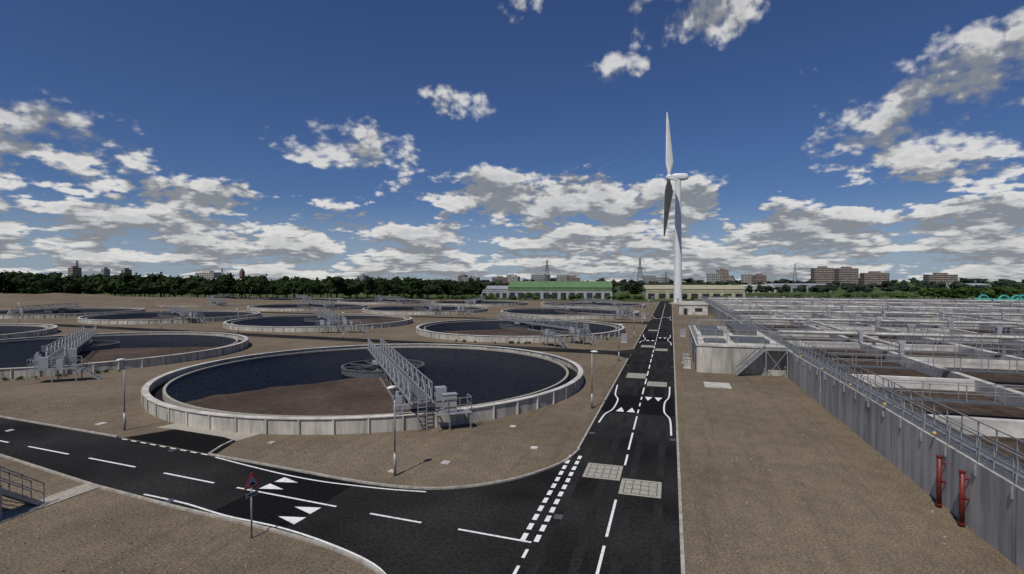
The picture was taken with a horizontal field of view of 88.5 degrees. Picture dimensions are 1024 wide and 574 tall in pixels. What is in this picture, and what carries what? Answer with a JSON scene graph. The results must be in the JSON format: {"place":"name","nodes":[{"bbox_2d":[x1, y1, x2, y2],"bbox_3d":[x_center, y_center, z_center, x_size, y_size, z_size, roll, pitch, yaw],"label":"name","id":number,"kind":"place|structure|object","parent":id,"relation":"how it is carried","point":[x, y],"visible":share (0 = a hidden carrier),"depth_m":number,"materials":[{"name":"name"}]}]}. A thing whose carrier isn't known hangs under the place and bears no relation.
{"place":"outdoors","nodes":[
{"label":"outdoors","id":0,"kind":"place"},
{"bbox_2d":[0,484,97,523],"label":"path","id":1,"kind":"structure","parent":0,"point":[13,513],"depth_m":26.13,"materials":[{"name":"grey concrete"}]},
{"bbox_2d":[0,301,680,573],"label":"road","id":2,"kind":"structure","parent":0,"point":[435,541],"depth_m":26.73,"materials":[{"name":"black asphalt"}]},
{"bbox_2d":[0,306,671,573],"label":"road markings","id":3,"kind":"object","parent":2,"relation":"on","point":[309,510],"visible":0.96,"depth_m":26.22,"materials":[{"name":"white paint"}]},
{"bbox_2d":[0,303,684,573],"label":"kerb","id":4,"kind":"structure","parent":2,"relation":"on","point":[375,569],"depth_m":28.33,"materials":[{"name":"concrete"}]},
{"bbox_2d":[124,317,673,529],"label":"road surface patches","id":5,"kind":"object","parent":2,"relation":"on","point":[268,509],"visible":0.96,"depth_m":28.57,"materials":[{"name":"black asphalt"}]},
{"bbox_2d":[163,365,675,518],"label":"road gullies","id":6,"kind":"object","parent":2,"relation":"on","point":[558,516],"visible":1,"depth_m":26.33,"materials":[{"name":"metal"}]},
{"bbox_2d":[525,302,670,573],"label":"wheel tracks","id":7,"kind":"object","parent":2,"relation":"on","point":[617,559],"visible":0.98,"depth_m":26.35},
{"bbox_2d":[582,330,667,497],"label":"manhole covers","id":8,"kind":"object","parent":2,"relation":"on","point":[644,488],"visible":1,"depth_m":29.42,"materials":[{"name":"metal"}]},
{"bbox_2d":[481,286,507,297],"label":"warehouse","id":9,"kind":"structure","parent":0,"point":[500,291],"depth_m":342.47,"materials":[{"name":"white metal"}]},
{"bbox_2d":[0,282,1023,573],"bbox_3d":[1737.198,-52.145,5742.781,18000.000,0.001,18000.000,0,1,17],"label":"ground","id":10,"kind":"structure","parent":0,"point":[820,534],"depth_m":30.23,"materials":[{"name":"brown gravel"}]},
{"bbox_2d":[0,466,45,519],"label":"steel access stair","id":11,"kind":"object","parent":10,"relation":"on","point":[8,493],"visible":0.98,"depth_m":25.13,"materials":[{"name":"grey metal"}]},
{"bbox_2d":[0,323,57,338],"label":"settlement tank","id":12,"kind":"object","parent":10,"relation":"on","point":[15,330],"visible":0.96,"depth_m":109.45,"materials":[{"name":"concrete"}]},
{"bbox_2d":[26,356,102,384],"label":"access platform","id":13,"kind":"structure","parent":10,"relation":"on","point":[43,364],"depth_m":57.39,"materials":[{"name":"metal"}]},
{"bbox_2d":[0,302,144,318],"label":"settlement tank","id":14,"kind":"object","parent":10,"relation":"on","point":[47,312],"visible":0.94,"depth_m":170.31,"materials":[{"name":"concrete"}]},
{"bbox_2d":[68,266,81,276],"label":"tower block","id":15,"kind":"structure","parent":10,"relation":"on","point":[72,270],"depth_m":914.32,"materials":[{"name":"grey concrete"}]},
{"bbox_2d":[74,260,79,275],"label":"electricity pylon","id":16,"kind":"object","parent":10,"relation":"on","point":[76,262],"visible":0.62,"depth_m":779.38,"materials":[{"name":"metal"}]},
{"bbox_2d":[101,267,109,277],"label":"tower block","id":17,"kind":"structure","parent":10,"relation":"on","point":[105,271],"depth_m":887.74,"materials":[{"name":"concrete"}]},
{"bbox_2d":[116,358,125,430],"bbox_3d":[-28.634,7.903,38.524,0.360,5.347,0.630,0,1,27],"label":"street lamp","id":18,"kind":"object","parent":10,"relation":"on","point":[124,413],"visible":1,"depth_m":38.66,"materials":[{"name":"metal"}]},
{"bbox_2d":[0,326,248,378],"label":"settlement tank","id":19,"kind":"object","parent":10,"relation":"on","point":[104,351],"visible":0.97,"depth_m":76.74,"materials":[{"name":"concrete"}]},
{"bbox_2d":[121,268,131,274],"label":"tower block","id":20,"kind":"structure","parent":10,"relation":"on","point":[127,270],"depth_m":897.00,"materials":[{"name":"grey concrete"}]},
{"bbox_2d":[0,293,336,310],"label":"gravel mound","id":21,"kind":"object","parent":10,"relation":"on","point":[8,301],"visible":0.75,"depth_m":226.75,"materials":[{"name":"brown gravel"}]},
{"bbox_2d":[77,305,260,323],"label":"settlement tank","id":22,"kind":"object","parent":10,"relation":"on","point":[174,315],"visible":0.9,"depth_m":148.67,"materials":[{"name":"concrete"}]},
{"bbox_2d":[185,312,207,323],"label":"access platform","id":23,"kind":"structure","parent":10,"relation":"on","point":[192,315],"depth_m":137.41,"materials":[{"name":"metal"}]},
{"bbox_2d":[156,423,257,440],"bbox_3d":[-22.036,10.559,39.603,8.579,0.001,3.884,0,1,23],"label":"concrete apron","id":24,"kind":"object","parent":10,"relation":"on","point":[236,436],"visible":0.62,"depth_m":38.20,"materials":[{"name":"grey concrete"}]},
{"bbox_2d":[195,271,220,278],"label":"tower block","id":25,"kind":"structure","parent":10,"relation":"on","point":[208,274],"depth_m":891.95,"materials":[{"name":"concrete"}]},
{"bbox_2d":[195,273,212,278],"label":"windows","id":26,"kind":"structure","parent":25,"relation":"in","point":[195,273],"depth_m":891.30,"materials":[{"name":"grey glass"}]},
{"bbox_2d":[158,298,260,306],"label":"settlement tank","id":27,"kind":"object","parent":10,"relation":"on","point":[217,301],"visible":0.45,"depth_m":216.35,"materials":[{"name":"concrete"}]},
{"bbox_2d":[200,294,269,298],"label":"settlement tank","id":28,"kind":"object","parent":10,"relation":"on","point":[221,296],"visible":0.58,"depth_m":310.96,"materials":[{"name":"concrete"}]},
{"bbox_2d":[239,268,244,277],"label":"clock tower","id":29,"kind":"structure","parent":10,"relation":"on","point":[241,272],"depth_m":897.62,"materials":[{"name":"red brick"}]},
{"bbox_2d":[0,270,487,298],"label":"tree belt","id":30,"kind":"object","parent":10,"relation":"on","point":[14,282],"visible":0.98,"depth_m":318.07,"materials":[{"name":"green plant"}]},
{"bbox_2d":[244,472,259,538],"bbox_3d":[-11.134,9.334,22.483,0.104,2.838,0.734,0,1,29],"label":"road hump sign","id":31,"kind":"object","parent":10,"relation":"on","point":[253,481],"visible":1,"depth_m":22.46,"materials":[{"name":"metal"}]},
{"bbox_2d":[256,294,342,300],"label":"settlement tank","id":32,"kind":"object","parent":10,"relation":"on","point":[319,299],"visible":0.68,"depth_m":295.06,"materials":[{"name":"concrete"}]},
{"bbox_2d":[247,299,366,310],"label":"settlement tank","id":33,"kind":"object","parent":10,"relation":"on","point":[305,306],"visible":0.95,"depth_m":205.66,"materials":[{"name":"concrete"}]},
{"bbox_2d":[223,308,411,331],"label":"settlement tank","id":34,"kind":"object","parent":10,"relation":"on","point":[294,323],"visible":0.91,"depth_m":129.62,"materials":[{"name":"concrete"}]},
{"bbox_2d":[315,320,346,332],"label":"access platform","id":35,"kind":"structure","parent":10,"relation":"on","point":[322,323],"depth_m":111.22,"materials":[{"name":"metal"}]},
{"bbox_2d":[338,320,368,332],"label":"access platform","id":36,"kind":"structure","parent":10,"relation":"on","point":[345,322],"depth_m":112.36,"materials":[{"name":"metal"}]},
{"bbox_2d":[141,338,582,434],"bbox_3d":[-14.719,8.593,60.235,45.420,3.490,45.380,0,1,17],"label":"settlement tank","id":37,"kind":"object","parent":10,"relation":"on","point":[333,390],"visible":0.99,"depth_m":49.81,"materials":[{"name":"concrete"}]},
{"bbox_2d":[357,274,366,280],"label":"tower block","id":38,"kind":"structure","parent":10,"relation":"on","point":[362,276],"depth_m":994.48,"materials":[{"name":"concrete"}]},
{"bbox_2d":[5,382,731,472],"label":"concrete pads","id":39,"kind":"object","parent":10,"relation":"on","point":[717,385],"visible":0.96,"depth_m":53.88,"materials":[{"name":"grey concrete"}]},
{"bbox_2d":[337,295,427,304],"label":"settlement tank","id":40,"kind":"object","parent":10,"relation":"on","point":[388,300],"visible":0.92,"depth_m":263.12,"materials":[{"name":"concrete"}]},
{"bbox_2d":[387,385,396,475],"bbox_3d":[-6.741,8.102,29.510,0.360,5.147,0.630,0,1,37],"label":"street lamp","id":41,"kind":"object","parent":10,"relation":"on","point":[394,453],"visible":1,"depth_m":29.63,"materials":[{"name":"metal"}]},
{"bbox_2d":[362,301,486,314],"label":"settlement tank","id":42,"kind":"object","parent":10,"relation":"on","point":[430,308],"visible":0.99,"depth_m":184.21,"materials":[{"name":"concrete"}]},
{"bbox_2d":[434,392,471,431],"bbox_3d":[-4.465,9.238,39.322,2.745,2.660,1.422,0,1,-21],"label":"control station","id":43,"kind":"object","parent":10,"relation":"on","point":[449,404],"visible":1,"depth_m":38.84,"materials":[{"name":"metal"}]},
{"bbox_2d":[445,396,455,411],"bbox_3d":[-4.547,8.624,38.823,0.800,1.100,0.020,0,1,-21],"label":"cabinet door","id":44,"kind":"structure","parent":43,"relation":"in","point":[448,402],"depth_m":38.81,"materials":[{"name":"grey metal"}]},
{"bbox_2d":[458,274,468,281],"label":"tower block","id":45,"kind":"structure","parent":10,"relation":"on","point":[461,276],"depth_m":1492.91,"materials":[{"name":"grey concrete"}]},
{"bbox_2d":[456,306,473,314],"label":"access platform","id":46,"kind":"structure","parent":10,"relation":"on","point":[460,308],"depth_m":172.80,"materials":[{"name":"metal"}]},
{"bbox_2d":[462,276,479,281],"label":"tower block","id":47,"kind":"structure","parent":10,"relation":"on","point":[465,279],"depth_m":1414.58,"materials":[{"name":"concrete"}]},
{"bbox_2d":[432,296,526,306],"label":"settlement tank","id":48,"kind":"object","parent":10,"relation":"on","point":[480,302],"visible":0.95,"depth_m":242.08,"materials":[{"name":"concrete"}]},
{"bbox_2d":[0,381,971,573],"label":"loose stones","id":49,"kind":"object","parent":10,"relation":"on","point":[726,535],"visible":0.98,"depth_m":28.43,"materials":[{"name":"stone"}]},
{"bbox_2d":[492,276,507,282],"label":"tower block","id":50,"kind":"structure","parent":10,"relation":"on","point":[502,279],"depth_m":1473.23,"materials":[{"name":"grey concrete"}]},
{"bbox_2d":[1,285,1023,379],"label":"shrubs","id":51,"kind":"object","parent":10,"relation":"on","point":[994,292],"visible":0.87,"depth_m":303.96,"materials":[{"name":"green plant"}]},
{"bbox_2d":[507,275,519,282],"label":"tower block","id":52,"kind":"structure","parent":10,"relation":"on","point":[513,278],"depth_m":1463.15,"materials":[{"name":"concrete"}]},
{"bbox_2d":[416,313,624,342],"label":"settlement tank","id":53,"kind":"object","parent":10,"relation":"on","point":[516,329],"visible":0.91,"depth_m":109.30,"materials":[{"name":"concrete"}]},
{"bbox_2d":[535,274,549,280],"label":"tower block","id":54,"kind":"structure","parent":10,"relation":"on","point":[539,277],"depth_m":1302.59,"materials":[{"name":"concrete"}]},
{"bbox_2d":[542,260,550,280],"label":"electricity pylon","id":55,"kind":"object","parent":10,"relation":"on","point":[546,270],"visible":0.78,"depth_m":689.84,"materials":[{"name":"metal"}]},
{"bbox_2d":[539,329,568,348],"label":"access platform","id":56,"kind":"structure","parent":10,"relation":"on","point":[549,334],"depth_m":88.76,"materials":[{"name":"metal"}]},
{"bbox_2d":[508,281,611,299],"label":"industrial shed","id":57,"kind":"structure","parent":10,"relation":"on","point":[561,289],"depth_m":322.03,"materials":[{"name":"green metal"}]},
{"bbox_2d":[557,274,567,280],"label":"tower block","id":58,"kind":"structure","parent":10,"relation":"on","point":[562,277],"depth_m":1292.32,"materials":[{"name":"concrete"}]},
{"bbox_2d":[501,303,638,318],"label":"settlement tank","id":59,"kind":"object","parent":10,"relation":"on","point":[576,312],"visible":0.88,"depth_m":167.09,"materials":[{"name":"concrete"}]},
{"bbox_2d":[568,277,579,280],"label":"tower block","id":60,"kind":"structure","parent":10,"relation":"on","point":[573,279],"depth_m":1376.56,"materials":[{"name":"concrete"}]},
{"bbox_2d":[565,327,597,345],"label":"access platform","id":61,"kind":"structure","parent":10,"relation":"on","point":[572,331],"depth_m":92.31,"materials":[{"name":"metal"}]},
{"bbox_2d":[541,298,645,308],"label":"settlement tank","id":62,"kind":"object","parent":10,"relation":"on","point":[614,304],"visible":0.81,"depth_m":223.06,"materials":[{"name":"concrete"}]},
{"bbox_2d":[591,350,597,408],"bbox_3d":[7.090,7.979,45.273,0.630,5.047,0.360,0,1,17],"label":"street lamp","id":63,"kind":"object","parent":10,"relation":"on","point":[594,351],"visible":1,"depth_m":45.29,"materials":[{"name":"metal"}]},
{"bbox_2d":[613,310,635,320],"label":"access platform","id":64,"kind":"structure","parent":10,"relation":"on","point":[622,313],"depth_m":149.05,"materials":[{"name":"metal"}]},
{"bbox_2d":[621,334,627,342],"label":"control kiosk","id":65,"kind":"object","parent":10,"relation":"on","point":[623,338],"visible":1,"depth_m":94.01,"materials":[{"name":"metal"}]},
{"bbox_2d":[627,281,643,298],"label":"broadleaf tree","id":66,"kind":"object","parent":10,"relation":"on","point":[634,287],"visible":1,"depth_m":315.59,"materials":[{"name":"green plant"}]},
{"bbox_2d":[635,258,644,281],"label":"electricity pylon","id":67,"kind":"object","parent":10,"relation":"on","point":[641,269],"visible":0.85,"depth_m":599.41,"materials":[{"name":"metal"}]},
{"bbox_2d":[271,277,1023,287],"bbox_3d":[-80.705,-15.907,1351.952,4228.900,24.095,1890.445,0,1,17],"label":"distant trees","id":68,"kind":"object","parent":10,"relation":"on","point":[912,280],"visible":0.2,"depth_m":1023.09,"materials":[{"name":"green plant"}]},
{"bbox_2d":[643,275,655,283],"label":"tower block","id":69,"kind":"structure","parent":10,"relation":"on","point":[647,278],"depth_m":1296.64,"materials":[{"name":"concrete"}]},
{"bbox_2d":[655,276,668,282],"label":"tower block","id":70,"kind":"structure","parent":10,"relation":"on","point":[660,279],"depth_m":1042.76,"materials":[{"name":"concrete"}]},
{"bbox_2d":[664,112,687,303],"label":"wind turbine","id":71,"kind":"object","parent":10,"relation":"on","point":[678,178],"visible":0.98,"depth_m":252.53,"materials":[{"name":"metal"}]},
{"bbox_2d":[680,329,685,336],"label":"control kiosk","id":72,"kind":"object","parent":10,"relation":"on","point":[682,332],"visible":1,"depth_m":104.41,"materials":[{"name":"metal"}]},
{"bbox_2d":[682,353,688,363],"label":"control kiosk","id":73,"kind":"object","parent":10,"relation":"on","point":[685,356],"visible":0.46,"depth_m":70.19,"materials":[{"name":"metal"}]},
{"bbox_2d":[683,358,691,368],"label":"control kiosk","id":74,"kind":"object","parent":10,"relation":"on","point":[687,363],"visible":1,"depth_m":66.23,"materials":[{"name":"metal"}]},
{"bbox_2d":[642,285,744,298],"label":"industrial shed","id":75,"kind":"structure","parent":10,"relation":"on","point":[667,291],"depth_m":324.20,"materials":[{"name":"beige metal"}]},
{"bbox_2d":[706,272,721,282],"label":"tower block","id":76,"kind":"structure","parent":10,"relation":"on","point":[713,277],"depth_m":942.67,"materials":[{"name":"concrete"}]},
{"bbox_2d":[716,268,728,281],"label":"tower block","id":77,"kind":"structure","parent":10,"relation":"on","point":[724,273],"depth_m":1040.36,"materials":[{"name":"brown concrete"}]},
{"bbox_2d":[689,319,788,378],"bbox_3d":[30.780,7.542,74.748,9.890,5.307,29.450,0,1,17],"label":"inlet chamber","id":78,"kind":"object","parent":10,"relation":"on","point":[736,349],"visible":1,"depth_m":62.99,"materials":[{"name":"concrete"}]},
{"bbox_2d":[693,343,695,369],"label":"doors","id":79,"kind":"structure","parent":78,"relation":"in","point":[693,343],"depth_m":70.71,"materials":[{"name":"metal"}]},
{"bbox_2d":[741,273,751,284],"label":"tower block","id":80,"kind":"structure","parent":10,"relation":"on","point":[746,277],"depth_m":1423.99,"materials":[{"name":"concrete"}]},
{"bbox_2d":[742,275,751,284],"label":"windows","id":81,"kind":"structure","parent":80,"relation":"in","point":[742,275],"depth_m":1423.95,"materials":[{"name":"grey glass"}]},
{"bbox_2d":[482,280,1023,293],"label":"tree belt","id":82,"kind":"object","parent":10,"relation":"on","point":[887,285],"visible":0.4,"depth_m":442.26,"materials":[{"name":"green plant"}]},
{"bbox_2d":[752,274,766,284],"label":"tower block","id":83,"kind":"structure","parent":10,"relation":"on","point":[756,278],"depth_m":992.11,"materials":[{"name":"concrete"}]},
{"bbox_2d":[788,264,798,282],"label":"electricity pylon","id":84,"kind":"object","parent":10,"relation":"on","point":[794,269],"visible":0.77,"depth_m":599.29,"materials":[{"name":"metal"}]},
{"bbox_2d":[811,266,833,283],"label":"tower block","id":85,"kind":"structure","parent":10,"relation":"on","point":[822,274],"depth_m":891.61,"materials":[{"name":"grey concrete"}]},
{"bbox_2d":[815,268,832,283],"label":"windows","id":86,"kind":"structure","parent":85,"relation":"in","point":[818,268],"depth_m":891.30,"materials":[{"name":"grey glass"}]},
{"bbox_2d":[834,267,858,287],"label":"tower block","id":87,"kind":"structure","parent":10,"relation":"on","point":[846,274],"depth_m":896.22,"materials":[{"name":"red brick"}]},
{"bbox_2d":[839,269,857,283],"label":"windows","id":88,"kind":"structure","parent":87,"relation":"in","point":[840,269],"depth_m":895.77,"materials":[{"name":"grey glass"}]},
{"bbox_2d":[699,294,1023,571],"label":"aeration tank","id":89,"kind":"object","parent":10,"relation":"on","point":[911,389],"visible":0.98,"depth_m":44.94,"materials":[{"name":"grey concrete"}]},
{"bbox_2d":[860,271,889,287],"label":"tower block","id":90,"kind":"structure","parent":10,"relation":"on","point":[876,277],"depth_m":897.36,"materials":[{"name":"grey concrete"}]},
{"bbox_2d":[865,274,888,281],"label":"windows","id":91,"kind":"structure","parent":90,"relation":"in","point":[865,274],"depth_m":896.43,"materials":[{"name":"grey glass"}]},
{"bbox_2d":[935,455,945,507],"bbox_3d":[20.834,9.465,25.539,0.404,2.510,0.280,1,1,39],"label":"red vent pipe","id":92,"kind":"object","parent":10,"relation":"on","point":[939,482],"visible":1,"depth_m":25.49,"materials":[{"name":"metal"}]},
{"bbox_2d":[923,273,957,282],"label":"tower block","id":93,"kind":"structure","parent":10,"relation":"on","point":[942,277],"depth_m":882.11,"materials":[{"name":"red brick"}]},
{"bbox_2d":[930,275,956,281],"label":"windows","id":94,"kind":"structure","parent":93,"relation":"in","point":[930,275],"depth_m":881.13,"materials":[{"name":"grey glass"}]},
{"bbox_2d":[958,470,969,527],"bbox_3d":[20.226,9.487,23.529,0.404,2.510,0.280,1,1,39],"label":"red vent pipe","id":95,"kind":"object","parent":10,"relation":"on","point":[962,499],"visible":1,"depth_m":23.48,"materials":[{"name":"metal"}]},
{"bbox_2d":[0,0,1023,281],"label":"sky","id":96,"kind":"structure","parent":0,"point":[425,139],"materials":[{"name":"blue"}]},
{"bbox_2d":[678,305,707,314],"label":"walls","id":97,"kind":"structure","parent":0,"point":[691,310],"depth_m":172.32,"materials":[{"name":"concrete"}]},
{"bbox_2d":[684,308,701,314],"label":"door and window","id":98,"kind":"structure","parent":97,"relation":"attached to","point":[696,309],"depth_m":172.00,"materials":[{"name":"grey glass"}]},
{"bbox_2d":[677,301,708,304],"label":"roof","id":99,"kind":"structure","parent":97,"relation":"on","point":[691,303],"depth_m":178.14,"materials":[{"name":"concrete"}]},
{"bbox_2d":[740,285,774,292],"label":"warehouse","id":100,"kind":"structure","parent":0,"point":[755,287],"depth_m":507.98,"materials":[{"name":"concrete"}]},
{"bbox_2d":[760,284,830,291],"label":"warehouse","id":101,"kind":"structure","parent":0,"point":[794,288],"depth_m":546.80,"materials":[{"name":"metal"}]},
{"bbox_2d":[925,283,990,288],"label":"warehouse","id":102,"kind":"structure","parent":0,"point":[972,284],"depth_m":548.25,"materials":[{"name":"concrete"}]}
]}

